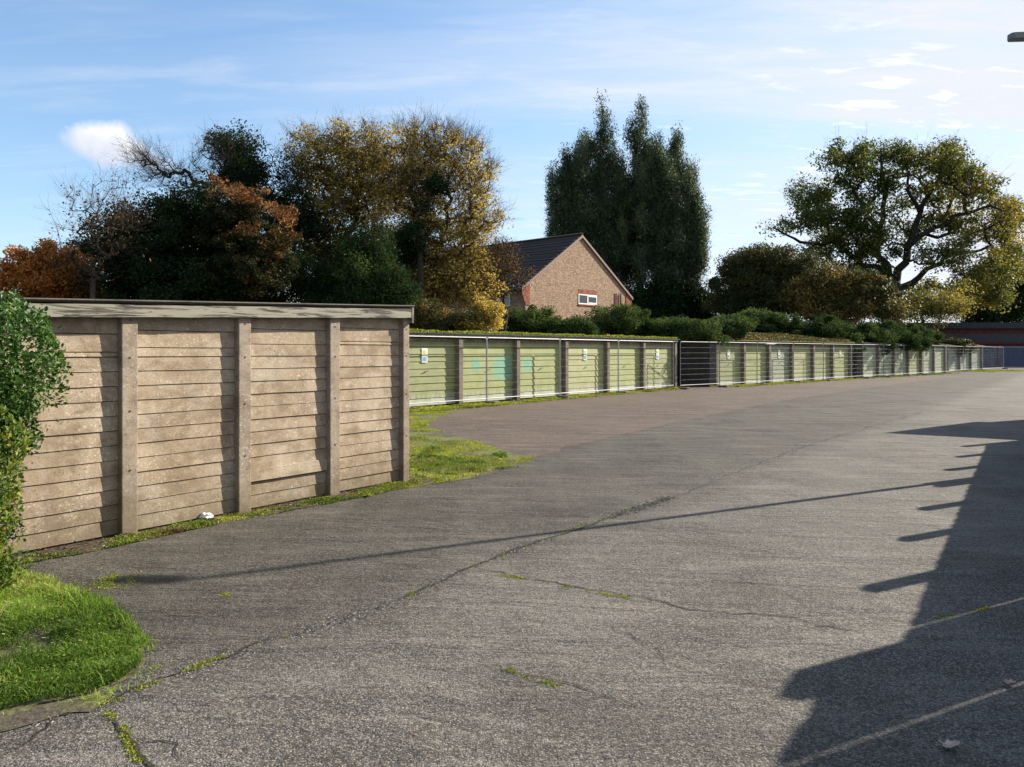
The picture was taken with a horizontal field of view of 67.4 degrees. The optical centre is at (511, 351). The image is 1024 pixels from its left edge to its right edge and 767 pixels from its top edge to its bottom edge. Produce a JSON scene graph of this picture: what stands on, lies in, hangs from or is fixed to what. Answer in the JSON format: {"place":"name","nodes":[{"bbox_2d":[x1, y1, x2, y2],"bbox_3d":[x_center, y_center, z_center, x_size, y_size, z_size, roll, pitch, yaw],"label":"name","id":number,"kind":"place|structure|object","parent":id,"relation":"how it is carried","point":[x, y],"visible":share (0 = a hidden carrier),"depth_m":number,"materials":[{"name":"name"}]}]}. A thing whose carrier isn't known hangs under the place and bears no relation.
{"place":"outdoors","nodes":[
{"label":"outdoors","id":0,"kind":"place"},
{"bbox_2d":[0,576,162,714],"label":"grass","id":1,"kind":"structure","parent":0,"point":[109,689],"depth_m":3.61,"materials":[{"name":"green plant"}]},
{"bbox_2d":[358,411,534,497],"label":"moss ground","id":2,"kind":"structure","parent":0,"point":[445,438],"depth_m":12.02,"materials":[{"name":"green plant"}]},
{"bbox_2d":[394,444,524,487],"bbox_3d":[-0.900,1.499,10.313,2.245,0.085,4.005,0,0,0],"label":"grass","id":3,"kind":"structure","parent":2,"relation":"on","point":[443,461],"depth_m":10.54,"materials":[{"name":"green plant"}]},
{"bbox_2d":[0,367,1023,766],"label":"road","id":4,"kind":"structure","parent":0,"point":[856,525],"depth_m":4.62,"materials":[{"name":"grey asphalt"}]},
{"bbox_2d":[0,685,120,731],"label":"soil strip","id":5,"kind":"object","parent":4,"relation":"on","point":[16,718],"visible":1,"depth_m":3.31,"materials":[{"name":"brown soil"}]},
{"bbox_2d":[0,567,157,710],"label":"grass verge","id":6,"kind":"object","parent":4,"relation":"on","point":[54,698],"depth_m":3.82,"materials":[{"name":"green plant"}]},
{"bbox_2d":[0,395,43,587],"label":"shrub","id":7,"kind":"object","parent":6,"relation":"on","point":[6,496],"visible":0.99,"depth_m":4.85,"materials":[{"name":"green plant"}]},
{"bbox_2d":[0,561,145,691],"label":"grass","id":8,"kind":"structure","parent":6,"relation":"on","point":[101,600],"depth_m":4.46,"materials":[{"name":"green plant"}]},
{"bbox_2d":[71,568,145,591],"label":"moss","id":9,"kind":"object","parent":4,"relation":"on","point":[109,581],"visible":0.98,"depth_m":5.17,"materials":[{"name":"green plant"}]},
{"bbox_2d":[100,710,145,764],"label":"moss","id":10,"kind":"object","parent":4,"relation":"on","point":[130,749],"visible":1,"depth_m":3.04,"materials":[{"name":"green plant"}]},
{"bbox_2d":[101,714,154,766],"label":"road crack","id":11,"kind":"object","parent":4,"relation":"on","point":[146,761],"visible":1,"depth_m":3.02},
{"bbox_2d":[1,636,275,755],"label":"road crack","id":12,"kind":"object","parent":4,"relation":"on","point":[48,726],"visible":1,"depth_m":3.47,"materials":[{"name":"grey asphalt"}]},
{"bbox_2d":[94,635,288,709],"bbox_3d":[-1.549,1.544,3.765,0.150,0.008,1.073,0,0,32],"label":"moss","id":13,"kind":"object","parent":4,"relation":"on","point":[183,670],"visible":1,"depth_m":3.72,"materials":[{"name":"green plant"}]},
{"bbox_2d":[3,599,408,747],"bbox_3d":[-1.407,1.546,3.929,0.300,0.005,2.295,0,0,39],"label":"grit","id":14,"kind":"object","parent":4,"relation":"on","point":[292,636],"visible":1,"depth_m":4.20,"materials":[{"name":"grey gravel"}]},
{"bbox_2d":[0,297,414,555],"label":"concrete garage","id":15,"kind":"structure","parent":4,"relation":"on","point":[177,411],"depth_m":7.12,"materials":[{"name":"concrete"}]},
{"bbox_2d":[5,476,440,562],"bbox_3d":[-2.683,1.544,6.971,0.555,0.001,5.969,0,0,35],"label":"soil strip","id":16,"kind":"object","parent":4,"relation":"on","point":[84,548],"visible":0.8,"depth_m":6.25,"materials":[{"name":"brown soil"}]},
{"bbox_2d":[0,288,81,545],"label":"hedge","id":17,"kind":"object","parent":16,"relation":"on","point":[21,404],"visible":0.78,"depth_m":5.03,"materials":[{"name":"green plant"}]},
{"bbox_2d":[8,476,442,564],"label":"weeds","id":18,"kind":"object","parent":16,"relation":"on","point":[182,526],"visible":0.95,"depth_m":6.79,"materials":[{"name":"green plant"}]},
{"bbox_2d":[15,474,444,559],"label":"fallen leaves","id":19,"kind":"object","parent":16,"relation":"on","point":[213,519],"visible":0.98,"depth_m":7.15,"materials":[{"name":"brown plant"}]},
{"bbox_2d":[10,477,450,559],"bbox_3d":[-2.680,1.534,6.999,0.429,0.019,6.015,0,0,38],"label":"moss","id":20,"kind":"object","parent":16,"relation":"on","point":[222,518],"visible":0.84,"depth_m":7.24,"materials":[{"name":"green plant"}]},
{"bbox_2d":[409,295,482,330],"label":"green bush","id":21,"kind":"object","parent":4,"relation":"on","point":[429,316],"visible":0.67,"depth_m":26.52,"materials":[{"name":"green plant"}]},
{"bbox_2d":[450,293,506,331],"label":"yellow bush","id":22,"kind":"object","parent":4,"relation":"on","point":[487,317],"visible":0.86,"depth_m":26.74,"materials":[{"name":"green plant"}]},
{"bbox_2d":[385,497,670,604],"bbox_3d":[0.456,1.546,6.534,0.323,0.005,4.290,0,0,35],"label":"grit","id":23,"kind":"object","parent":4,"relation":"on","point":[509,553],"visible":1,"depth_m":5.93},
{"bbox_2d":[496,662,562,686],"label":"moss","id":24,"kind":"object","parent":4,"relation":"on","point":[513,670],"visible":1,"depth_m":3.65,"materials":[{"name":"green plant"}]},
{"bbox_2d":[396,498,668,600],"bbox_3d":[0.421,1.546,6.491,0.151,0.001,4.172,0,0,35],"label":"road crack","id":25,"kind":"object","parent":4,"relation":"on","point":[506,552],"visible":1,"depth_m":5.91,"materials":[{"name":"black asphalt"}]},
{"bbox_2d":[495,574,653,603],"bbox_3d":[0.396,1.544,5.034,1.198,0.008,0.107,0,0,32],"label":"moss","id":26,"kind":"object","parent":4,"relation":"on","point":[598,592],"visible":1,"depth_m":4.95,"materials":[{"name":"green plant"}]},
{"bbox_2d":[581,302,656,342],"bbox_3d":[4.769,-0.468,35.953,4.035,4.047,2.916,0,0,0],"label":"green bush","id":27,"kind":"object","parent":4,"relation":"on","point":[619,320],"visible":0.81,"depth_m":35.34,"materials":[{"name":"green plant"}]},
{"bbox_2d":[610,495,677,518],"bbox_3d":[1.337,1.545,7.707,0.315,0.006,1.403,0,0,37],"label":"grit","id":28,"kind":"object","parent":4,"relation":"on","point":[657,503],"visible":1,"depth_m":7.73,"materials":[{"name":"grey gravel"}]},
{"bbox_2d":[481,568,858,630],"bbox_3d":[0.822,1.546,4.828,2.621,0.001,0.167,0,0,29],"label":"road crack","id":29,"kind":"object","parent":4,"relation":"on","point":[676,605],"visible":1,"depth_m":4.64,"materials":[{"name":"black asphalt"}]},
{"bbox_2d":[650,315,755,346],"bbox_3d":[9.073,-0.101,35.959,4.994,3.322,4.059,0,0,-43],"label":"green bush","id":30,"kind":"object","parent":4,"relation":"on","point":[685,329],"visible":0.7,"depth_m":34.80,"materials":[{"name":"green plant"}]},
{"bbox_2d":[852,343,948,377],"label":"garage block","id":31,"kind":"structure","parent":4,"relation":"on","point":[897,357],"depth_m":49.76,"materials":[{"name":"concrete"}]},
{"bbox_2d":[863,347,875,376],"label":"garage door","id":32,"kind":"structure","parent":31,"relation":"in","point":[870,354],"depth_m":46.70,"materials":[{"name":"paint"}]},
{"bbox_2d":[880,348,891,375],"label":"garage door","id":33,"kind":"structure","parent":31,"relation":"in","point":[887,358],"depth_m":48.45,"materials":[{"name":"paint"}]},
{"bbox_2d":[895,347,905,374],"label":"garage door","id":34,"kind":"structure","parent":31,"relation":"in","point":[900,355],"depth_m":50.12,"materials":[{"name":"paint"}]},
{"bbox_2d":[910,348,918,373],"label":"garage door","id":35,"kind":"structure","parent":31,"relation":"in","point":[914,357],"depth_m":51.91,"materials":[{"name":"green paint"}]},
{"bbox_2d":[923,348,931,373],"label":"garage door","id":36,"kind":"structure","parent":31,"relation":"in","point":[927,357],"depth_m":53.70,"materials":[{"name":"paint"}]},
{"bbox_2d":[935,348,943,372],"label":"garage door","id":37,"kind":"structure","parent":31,"relation":"in","point":[939,361],"depth_m":55.43,"materials":[{"name":"paint"}]},
{"bbox_2d":[869,273,983,330],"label":"yellow bush","id":38,"kind":"object","parent":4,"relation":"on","point":[930,307],"visible":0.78,"depth_m":63.46,"materials":[{"name":"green plant"}]},
{"bbox_2d":[938,740,959,747],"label":"dead leaf","id":39,"kind":"object","parent":4,"relation":"on","point":[950,744],"visible":1,"depth_m":3.00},
{"bbox_2d":[935,343,982,370],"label":"garage block","id":40,"kind":"structure","parent":4,"relation":"on","point":[957,363],"depth_m":62.95,"materials":[{"name":"concrete"}]},
{"bbox_2d":[949,348,957,370],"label":"garage door","id":41,"kind":"structure","parent":40,"relation":"in","point":[952,351],"depth_m":61.65,"materials":[{"name":"paint"}]},
{"bbox_2d":[936,336,977,356],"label":"creeper","id":42,"kind":"object","parent":40,"relation":"attached to","point":[952,340],"visible":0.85,"depth_m":61.69,"materials":[{"name":"green plant"}]},
{"bbox_2d":[972,348,979,369],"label":"garage door","id":43,"kind":"structure","parent":40,"relation":"in","point":[977,352],"depth_m":65.14,"materials":[{"name":"paint"}]},
{"bbox_2d":[949,369,1023,371],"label":"moss","id":44,"kind":"object","parent":4,"relation":"on","point":[990,370],"visible":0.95,"depth_m":60.17,"materials":[{"name":"green plant"}]},
{"bbox_2d":[1007,32,1023,41],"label":"street lamp","id":45,"kind":"object","parent":4,"relation":"on","point":[1015,37],"visible":1,"depth_m":10.14,"materials":[{"name":"metal"}]},
{"bbox_2d":[0,0,1023,343],"label":"sky","id":46,"kind":"structure","parent":0,"point":[755,88],"materials":[{"name":"blue"}]},
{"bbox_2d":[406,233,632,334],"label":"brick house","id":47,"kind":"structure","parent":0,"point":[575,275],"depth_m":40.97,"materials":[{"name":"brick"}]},
{"bbox_2d":[578,294,597,305],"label":"window","id":48,"kind":"structure","parent":47,"relation":"in","point":[583,299],"depth_m":41.73,"materials":[{"name":"white paint"}]},
{"bbox_2d":[554,314,605,334],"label":"green bush","id":49,"kind":"object","parent":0,"point":[577,325],"visible":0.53,"depth_m":33.49,"materials":[{"name":"green plant"}]},
{"bbox_2d":[409,375,957,457],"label":"forecourt","id":50,"kind":"structure","parent":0,"point":[535,429],"depth_m":19.56,"materials":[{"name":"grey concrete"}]},
{"bbox_2d":[409,336,486,404],"bbox_3d":[-1.832,0.557,21.287,0.440,1.985,3.832,0,0,39],"label":"fence panel","id":51,"kind":"object","parent":50,"relation":"on","point":[446,369],"visible":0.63,"depth_m":21.48,"materials":[{"name":"metal"}]},
{"bbox_2d":[484,337,559,403],"bbox_3d":[0.530,0.557,24.154,0.440,1.985,3.804,0,0,39],"label":"fence panel","id":52,"kind":"object","parent":50,"relation":"on","point":[492,402],"visible":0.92,"depth_m":23.86,"materials":[{"name":"metal"}]},
{"bbox_2d":[409,332,679,406],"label":"garage block","id":53,"kind":"structure","parent":50,"relation":"on","point":[465,362],"depth_m":25.11,"materials":[{"name":"concrete"}]},
{"bbox_2d":[409,341,454,406],"bbox_3d":[-2.442,0.610,21.423,0.077,1.800,2.480,0,0,39],"label":"garage door","id":54,"kind":"structure","parent":53,"relation":"in","point":[425,367],"depth_m":21.64,"materials":[{"name":"green paint"}]},
{"bbox_2d":[463,342,512,402],"bbox_3d":[-0.753,0.610,23.471,0.076,1.800,2.480,0,0,39],"label":"garage door","id":55,"kind":"structure","parent":53,"relation":"in","point":[474,353],"depth_m":23.49,"materials":[{"name":"metal"}]},
{"bbox_2d":[520,343,561,398],"bbox_3d":[0.935,0.610,25.522,0.077,1.800,2.480,0,0,39],"label":"garage door","id":56,"kind":"structure","parent":53,"relation":"in","point":[542,358],"depth_m":25.56,"materials":[{"name":"metal"}]},
{"bbox_2d":[409,328,677,338],"bbox_3d":[0.221,-0.574,26.045,2.346,0.186,18.732,0,0,40],"label":"roof moss","id":57,"kind":"object","parent":53,"relation":"on","point":[516,333],"visible":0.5,"depth_m":24.99,"materials":[{"name":"green plant"}]},
{"bbox_2d":[569,344,603,394],"bbox_3d":[2.622,0.610,27.578,0.077,1.800,2.480,0,0,39],"label":"garage door","id":58,"kind":"structure","parent":53,"relation":"in","point":[578,353],"depth_m":27.61,"materials":[{"name":"green paint"}]},
{"bbox_2d":[610,344,639,391],"bbox_3d":[4.313,0.610,29.621,0.077,1.800,2.480,0,0,39],"label":"garage door","id":59,"kind":"structure","parent":53,"relation":"in","point":[629,361],"depth_m":29.73,"materials":[{"name":"green paint"}]},
{"bbox_2d":[646,345,671,388],"bbox_3d":[6.003,0.610,31.669,0.077,1.800,2.480,0,0,39],"label":"garage door","id":60,"kind":"structure","parent":53,"relation":"in","point":[655,366],"depth_m":31.76,"materials":[{"name":"green paint"}]},
{"bbox_2d":[409,387,690,412],"bbox_3d":[1.388,1.496,24.958,1.466,0.092,19.411,0,0,39],"label":"moss","id":61,"kind":"object","parent":50,"relation":"on","point":[463,406],"visible":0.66,"depth_m":22.93,"materials":[{"name":"green plant"}]},
{"bbox_2d":[557,339,618,397],"bbox_3d":[2.887,0.557,27.015,0.440,1.985,3.816,0,0,39],"label":"fence panel","id":62,"kind":"object","parent":50,"relation":"on","point":[563,396],"visible":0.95,"depth_m":27.57,"materials":[{"name":"metal"}]},
{"bbox_2d":[616,340,673,392],"bbox_3d":[5.443,0.557,30.117,0.440,1.985,4.472,0,0,39],"label":"fence panel","id":63,"kind":"object","parent":50,"relation":"on","point":[643,364],"visible":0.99,"depth_m":30.02,"materials":[{"name":"metal"}]},
{"bbox_2d":[678,341,719,388],"bbox_3d":[8.126,0.557,32.592,2.884,1.985,0.440,0,0,-41],"label":"fence panel","id":64,"kind":"object","parent":50,"relation":"on","point":[680,387],"visible":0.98,"depth_m":32.16,"materials":[{"name":"metal"}]},
{"bbox_2d":[718,342,756,386],"bbox_3d":[10.383,0.557,34.654,3.385,1.985,0.440,0,0,-44],"label":"fence panel","id":65,"kind":"object","parent":50,"relation":"on","point":[739,365],"visible":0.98,"depth_m":34.61,"materials":[{"name":"metal"}]},
{"bbox_2d":[632,332,854,386],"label":"garage block","id":66,"kind":"structure","parent":50,"relation":"on","point":[836,361],"depth_m":36.96,"materials":[{"name":"concrete"}]},
{"bbox_2d":[718,345,740,384],"bbox_3d":[9.856,0.610,34.945,2.225,1.800,0.076,0,0,-44],"label":"garage door","id":67,"kind":"structure","parent":66,"relation":"in","point":[732,352],"depth_m":35.05,"materials":[{"name":"green paint"}]},
{"bbox_2d":[746,346,765,383],"bbox_3d":[11.583,0.610,36.615,2.225,1.800,0.076,0,0,-44],"label":"garage door","id":68,"kind":"structure","parent":66,"relation":"in","point":[751,351],"depth_m":36.67,"materials":[{"name":"green paint"}]},
{"bbox_2d":[704,331,850,341],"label":"leaf litter","id":69,"kind":"object","parent":66,"relation":"on","point":[774,336],"visible":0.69,"depth_m":40.22,"materials":[{"name":"plant"}]},
{"bbox_2d":[771,346,788,381],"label":"garage door","id":70,"kind":"structure","parent":66,"relation":"in","point":[779,354],"depth_m":38.38,"materials":[{"name":"paint"}]},
{"bbox_2d":[794,346,810,380],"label":"garage door","id":71,"kind":"structure","parent":66,"relation":"in","point":[801,353],"depth_m":40.07,"materials":[{"name":"green paint"}]},
{"bbox_2d":[815,346,829,379],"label":"garage door","id":72,"kind":"structure","parent":66,"relation":"in","point":[818,349],"depth_m":41.67,"materials":[{"name":"green paint"}]},
{"bbox_2d":[834,347,847,378],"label":"garage door","id":73,"kind":"structure","parent":66,"relation":"in","point":[840,353],"depth_m":43.36,"materials":[{"name":"green paint"}]},
{"bbox_2d":[755,343,793,384],"bbox_3d":[12.888,0.557,37.069,3.775,1.985,0.440,0,0,-44],"label":"fence panel","id":74,"kind":"object","parent":50,"relation":"on","point":[766,357],"visible":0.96,"depth_m":36.59,"materials":[{"name":"metal"}]},
{"bbox_2d":[710,377,863,386],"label":"moss","id":75,"kind":"object","parent":50,"relation":"on","point":[771,383],"visible":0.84,"depth_m":37.29,"materials":[{"name":"green plant"}]},
{"bbox_2d":[870,372,959,377],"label":"weeds","id":76,"kind":"object","parent":50,"relation":"on","point":[939,373],"visible":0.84,"depth_m":49.13,"materials":[{"name":"green plant"}]},
{"bbox_2d":[951,271,1016,322],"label":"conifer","id":77,"kind":"object","parent":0,"point":[983,315],"visible":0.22,"depth_m":94.70,"materials":[{"name":"green plant"}]},
{"bbox_2d":[991,246,1023,322],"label":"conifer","id":78,"kind":"object","parent":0,"point":[1017,313],"visible":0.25,"depth_m":94.62,"materials":[{"name":"green plant"}]},
{"label":"ground","id":79,"kind":"structure","parent":0,"visible":0},
{"bbox_2d":[0,235,107,298],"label":"beech tree","id":80,"kind":"object","parent":79,"relation":"on","point":[30,282],"visible":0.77,"depth_m":23.51,"materials":[{"name":"orange plant"}]},
{"bbox_2d":[27,160,169,298],"bbox_3d":[-12.364,-2.197,22.914,3.767,7.498,2.994,0,0,0],"label":"thin tree","id":81,"kind":"object","parent":79,"relation":"on","point":[95,277],"visible":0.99,"depth_m":22.89,"materials":[{"name":"brown plant"}]},
{"bbox_2d":[97,120,248,194],"bbox_3d":[-12.468,-3.655,28.910,5.507,10.461,3.122,0,0,0],"label":"bare tree","id":82,"kind":"object","parent":79,"relation":"on","point":[167,173],"visible":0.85,"depth_m":28.83,"materials":[{"name":"brown plant"}]},
{"bbox_2d":[63,174,315,302],"bbox_3d":[-10.987,-2.191,26.129,8.364,7.516,6.399,0,0,-30],"label":"holly tree","id":83,"kind":"object","parent":79,"relation":"on","point":[174,253],"visible":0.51,"depth_m":25.04,"materials":[{"name":"green plant"}]},
{"bbox_2d":[190,167,303,301],"bbox_3d":[-8.450,-2.242,24.815,4.235,7.609,2.511,0,0,23],"label":"tree","id":84,"kind":"object","parent":79,"relation":"on","point":[251,264],"visible":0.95,"depth_m":24.39,"materials":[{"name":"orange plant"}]},
{"bbox_2d":[199,117,328,254],"bbox_3d":[-9.598,-3.831,30.086,5.262,10.786,3.403,0,0,0],"label":"ivy tree","id":85,"kind":"object","parent":79,"relation":"on","point":[247,173],"visible":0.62,"depth_m":29.63,"materials":[{"name":"green plant"}]},
{"bbox_2d":[270,105,429,302],"bbox_3d":[-6.466,-4.174,30.843,7.806,11.507,5.047,0,0,0],"label":"golden tree","id":86,"kind":"object","parent":79,"relation":"on","point":[345,182],"visible":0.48,"depth_m":30.42,"materials":[{"name":"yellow plant"}]},
{"bbox_2d":[274,221,425,325],"bbox_3d":[-5.496,-1.570,26.172,5.240,6.248,2.858,0,0,0],"label":"laurel bush","id":87,"kind":"object","parent":79,"relation":"on","point":[364,274],"visible":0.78,"depth_m":25.65,"materials":[{"name":"green plant"}]},
{"bbox_2d":[387,170,456,303],"bbox_3d":[-3.506,-2.682,28.899,2.882,8.484,1.829,0,0,0],"label":"ivy tree","id":88,"kind":"object","parent":79,"relation":"on","point":[412,234],"visible":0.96,"depth_m":28.81,"materials":[{"name":"green plant"}]},
{"bbox_2d":[363,96,521,327],"bbox_3d":[-2.708,-4.120,29.834,6.464,11.412,3.923,0,0,10],"label":"golden tree","id":89,"kind":"object","parent":79,"relation":"on","point":[443,277],"visible":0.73,"depth_m":29.55,"materials":[{"name":"yellow plant"}]},
{"bbox_2d":[475,232,540,331],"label":"brown tree","id":90,"kind":"object","parent":79,"relation":"on","point":[506,260],"visible":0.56,"depth_m":30.83,"materials":[{"name":"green plant"}]},
{"bbox_2d":[499,303,566,333],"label":"green bush","id":91,"kind":"object","parent":79,"relation":"on","point":[543,320],"visible":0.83,"depth_m":33.45,"materials":[{"name":"green plant"}]},
{"bbox_2d":[542,142,591,244],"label":"eucalyptus","id":92,"kind":"object","parent":79,"relation":"on","point":[562,210],"visible":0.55,"depth_m":60.51,"materials":[{"name":"green plant"}]},
{"bbox_2d":[560,124,607,265],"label":"eucalyptus","id":93,"kind":"object","parent":79,"relation":"on","point":[584,135],"visible":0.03,"depth_m":63.11,"materials":[{"name":"green plant"}]},
{"bbox_2d":[574,88,639,288],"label":"eucalyptus","id":94,"kind":"object","parent":79,"relation":"on","point":[610,195],"visible":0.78,"depth_m":60.48,"materials":[{"name":"green plant"}]},
{"bbox_2d":[611,160,637,291],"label":"eucalyptus","id":95,"kind":"object","parent":79,"relation":"on","point":[624,269],"visible":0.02,"depth_m":63.98,"materials":[{"name":"green plant"}]},
{"bbox_2d":[615,94,666,290],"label":"eucalyptus","id":96,"kind":"object","parent":79,"relation":"on","point":[634,137],"visible":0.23,"depth_m":62.60,"materials":[{"name":"green plant"}]},
{"bbox_2d":[625,125,691,307],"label":"eucalyptus","id":97,"kind":"object","parent":79,"relation":"on","point":[657,184],"visible":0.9,"depth_m":60.00,"materials":[{"name":"green plant"}]},
{"bbox_2d":[624,271,716,319],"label":"eucalyptus underbrush","id":98,"kind":"object","parent":79,"relation":"on","point":[670,303],"visible":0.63,"depth_m":58.66,"materials":[{"name":"green plant"}]},
{"bbox_2d":[654,121,703,279],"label":"eucalyptus","id":99,"kind":"object","parent":79,"relation":"on","point":[676,146],"visible":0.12,"depth_m":62.62,"materials":[{"name":"green plant"}]},
{"bbox_2d":[662,161,714,297],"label":"eucalyptus","id":100,"kind":"object","parent":79,"relation":"on","point":[693,263],"visible":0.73,"depth_m":60.40,"materials":[{"name":"green plant"}]},
{"bbox_2d":[703,307,807,332],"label":"green bush","id":101,"kind":"object","parent":79,"relation":"on","point":[755,317],"visible":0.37,"depth_m":43.86,"materials":[{"name":"green plant"}]},
{"bbox_2d":[700,241,836,318],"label":"holm oak","id":102,"kind":"object","parent":79,"relation":"on","point":[753,277],"visible":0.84,"depth_m":54.88,"materials":[{"name":"green plant"}]},
{"bbox_2d":[772,263,921,324],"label":"brown thicket","id":103,"kind":"object","parent":79,"relation":"on","point":[845,296],"visible":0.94,"depth_m":52.96,"materials":[{"name":"brown leaf"},{"name":"bark"}]},
{"bbox_2d":[752,311,945,355],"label":"spreading evergreen","id":104,"kind":"object","parent":79,"relation":"on","point":[891,333],"visible":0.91,"depth_m":46.03,"materials":[{"name":"green plant"}]},
{"bbox_2d":[755,125,1023,320],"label":"oak tree","id":105,"kind":"object","parent":79,"relation":"on","point":[865,237],"visible":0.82,"depth_m":73.22,"materials":[{"name":"green plant"}]},
{"bbox_2d":[904,322,1023,366],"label":"brick garage building","id":106,"kind":"structure","parent":79,"relation":"on","point":[993,339],"depth_m":77.82,"materials":[{"name":"brown paint"}]},
{"bbox_2d":[983,345,995,366],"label":"garage door","id":107,"kind":"structure","parent":106,"relation":"in","point":[989,351],"depth_m":77.82,"materials":[{"name":"blue paint"}]},
{"bbox_2d":[998,345,1023,366],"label":"garage door","id":108,"kind":"structure","parent":106,"relation":"in","point":[1013,354],"depth_m":77.75,"materials":[{"name":"blue paint"}]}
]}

